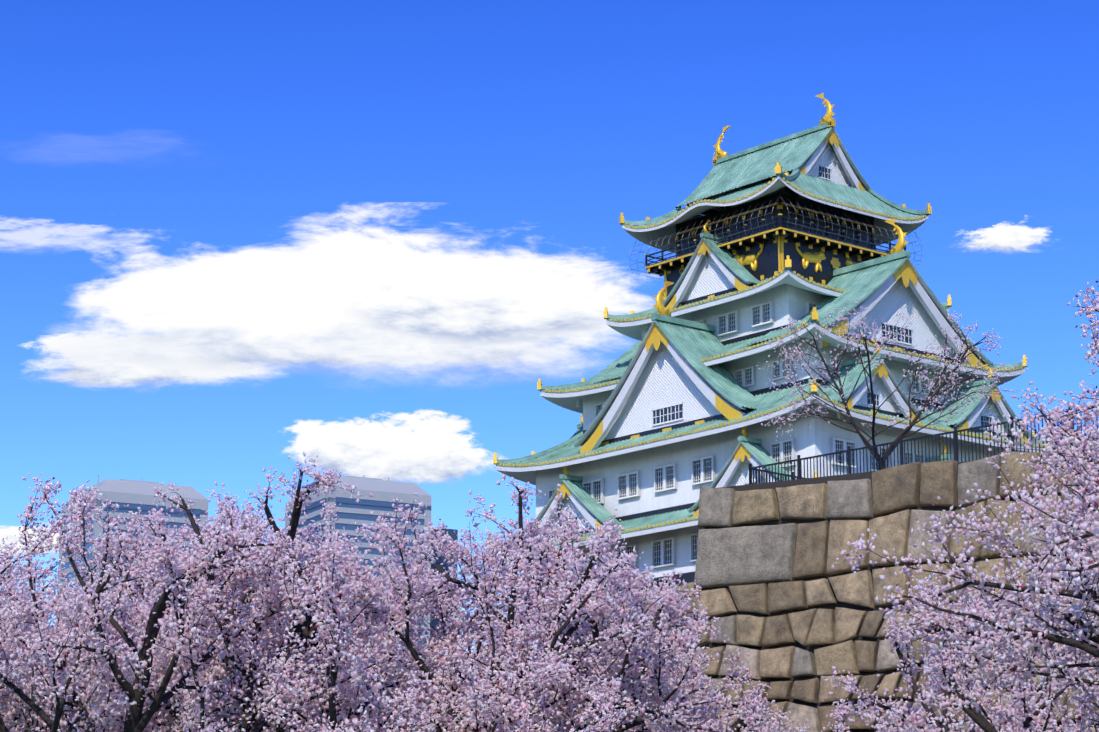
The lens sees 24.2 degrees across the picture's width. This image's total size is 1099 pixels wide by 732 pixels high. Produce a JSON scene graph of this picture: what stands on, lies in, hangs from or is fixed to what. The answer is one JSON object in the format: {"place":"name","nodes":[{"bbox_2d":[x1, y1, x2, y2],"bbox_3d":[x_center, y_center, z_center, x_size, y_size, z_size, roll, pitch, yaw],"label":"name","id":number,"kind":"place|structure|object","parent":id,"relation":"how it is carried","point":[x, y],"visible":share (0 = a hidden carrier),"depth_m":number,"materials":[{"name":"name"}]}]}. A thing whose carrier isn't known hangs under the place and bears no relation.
{"place":"outdoors","nodes":[
{"label":"outdoors","id":0,"kind":"place"},
{"bbox_2d":[0,523,59,557],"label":"cloud","id":1,"kind":"structure","parent":0,"point":[10,532],"depth_m":6048.73,"materials":[{"name":"white"}]},
{"bbox_2d":[0,219,106,246],"bbox_3d":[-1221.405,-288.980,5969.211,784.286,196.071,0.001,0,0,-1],"label":"cloud","id":2,"kind":"structure","parent":0,"point":[34,236],"depth_m":5970.14,"materials":[{"name":"white"}]},
{"bbox_2d":[24,331,280,387],"bbox_3d":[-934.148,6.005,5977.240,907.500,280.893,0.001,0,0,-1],"label":"cloud","id":3,"kind":"structure","parent":0,"point":[85,372],"depth_m":5975.68,"materials":[{"name":"white"}]},
{"bbox_2d":[0,473,408,731],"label":"cherry tree","id":4,"kind":"object","parent":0,"point":[37,680],"depth_m":38.35,"materials":[{"name":"pink plant"}]},
{"bbox_2d":[48,500,525,731],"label":"cherry tree","id":5,"kind":"object","parent":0,"point":[190,530],"depth_m":45.90,"materials":[{"name":"pink plant"}]},
{"bbox_2d":[61,204,651,426],"bbox_3d":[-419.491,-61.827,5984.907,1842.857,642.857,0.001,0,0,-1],"label":"cloud","id":6,"kind":"structure","parent":0,"point":[265,306],"depth_m":5981.40,"materials":[{"name":"white"}]},
{"bbox_2d":[283,410,501,482],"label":"cloud","id":7,"kind":"structure","parent":0,"point":[428,446],"depth_m":5884.55,"materials":[{"name":"white"}]},
{"bbox_2d":[89,452,741,731],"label":"cherry tree","id":8,"kind":"object","parent":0,"point":[561,665],"depth_m":39.86,"materials":[{"name":"pink plant"}]},
{"bbox_2d":[323,259,651,341],"bbox_3d":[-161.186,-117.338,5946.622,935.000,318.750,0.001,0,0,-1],"label":"cloud","id":9,"kind":"structure","parent":0,"point":[491,302],"depth_m":5946.76,"materials":[{"name":"white"}]},
{"bbox_2d":[307,512,782,731],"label":"cherry tree","id":10,"kind":"object","parent":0,"point":[681,640],"depth_m":47.47,"materials":[{"name":"pink plant"}]},
{"bbox_2d":[0,0,1098,677],"label":"sky","id":11,"kind":"structure","parent":0,"point":[192,127],"materials":[{"name":"blue"}]},
{"bbox_2d":[387,484,809,731],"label":"cherry tree","id":12,"kind":"object","parent":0,"point":[752,717],"depth_m":41.56,"materials":[{"name":"pink plant"}]},
{"bbox_2d":[551,582,699,727],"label":"keep base","id":13,"kind":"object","parent":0,"point":[689,586],"depth_m":198.34,"materials":[{"name":"grey stone"}]},
{"bbox_2d":[488,93,1075,589],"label":"castle","id":14,"kind":"structure","parent":13,"relation":"on","point":[676,401],"depth_m":206.67,"materials":[{"name":"white paint"}]},
{"bbox_2d":[749,406,1098,483],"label":"railing","id":15,"kind":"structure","parent":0,"point":[902,458],"depth_m":75.89,"materials":[{"name":"black metal"}]},
{"bbox_2d":[821,516,1098,731],"bbox_3d":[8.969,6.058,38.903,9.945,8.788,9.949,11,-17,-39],"label":"cherry tree","id":16,"kind":"object","parent":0,"point":[931,694],"depth_m":38.42,"materials":[{"name":"pink plant"}]},
{"bbox_2d":[831,280,1098,731],"bbox_3d":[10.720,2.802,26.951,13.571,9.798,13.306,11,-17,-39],"label":"cherry tree","id":17,"kind":"object","parent":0,"point":[1000,638],"depth_m":28.55,"materials":[{"name":"pink plant"}]},
{"bbox_2d":[965,223,1049,251],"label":"cloud","id":18,"kind":"structure","parent":0,"point":[1006,237],"depth_m":5999.73,"materials":[{"name":"white"}]},
{"bbox_2d":[1024,486,1098,728],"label":"cherry tree","id":19,"kind":"object","parent":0,"point":[1073,618],"depth_m":30.43,"materials":[{"name":"pink plant"}]},
{"label":"ground","id":20,"kind":"structure","parent":0,"visible":0},
{"bbox_2d":[0,545,172,731],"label":"cherry tree","id":21,"kind":"object","parent":20,"relation":"on","point":[42,587],"depth_m":43.64,"materials":[{"name":"pink plant"}]},
{"bbox_2d":[56,475,208,656],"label":"office building","id":22,"kind":"structure","parent":20,"relation":"on","point":[121,493],"depth_m":882.25,"materials":[{"name":"grey"}]},
{"bbox_2d":[284,473,431,656],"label":"office building","id":23,"kind":"structure","parent":20,"relation":"on","point":[350,512],"depth_m":916.01,"materials":[{"name":"grey"}]},
{"bbox_2d":[430,528,457,673],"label":"dark office","id":24,"kind":"structure","parent":20,"relation":"on","point":[443,567],"depth_m":946.89,"materials":[{"name":"blue"}]},
{"bbox_2d":[537,611,881,731],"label":"cherry blossoms","id":25,"kind":"object","parent":20,"relation":"on","point":[788,726],"depth_m":50.11,"materials":[{"name":"pink plant"}]},
{"bbox_2d":[688,447,1098,731],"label":"stone wall","id":26,"kind":"structure","parent":20,"relation":"on","point":[742,563],"depth_m":54.14,"materials":[{"name":"stone"}]},
{"bbox_2d":[756,302,1027,470],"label":"cherry tree","id":27,"kind":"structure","parent":26,"relation":"on","point":[881,362],"depth_m":78.09,"materials":[{"name":"pink plant"}]},
{"bbox_2d":[774,303,1018,424],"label":"cherry blossoms","id":28,"kind":"object","parent":27,"relation":"attached to","point":[876,362],"visible":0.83,"depth_m":78.31,"materials":[{"name":"pink plant"}]},
{"bbox_2d":[693,454,1098,731],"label":"wall joints","id":29,"kind":"object","parent":20,"relation":"on","point":[815,480],"visible":0.14,"depth_m":54.46,"materials":[{"name":"brown"}]}
]}

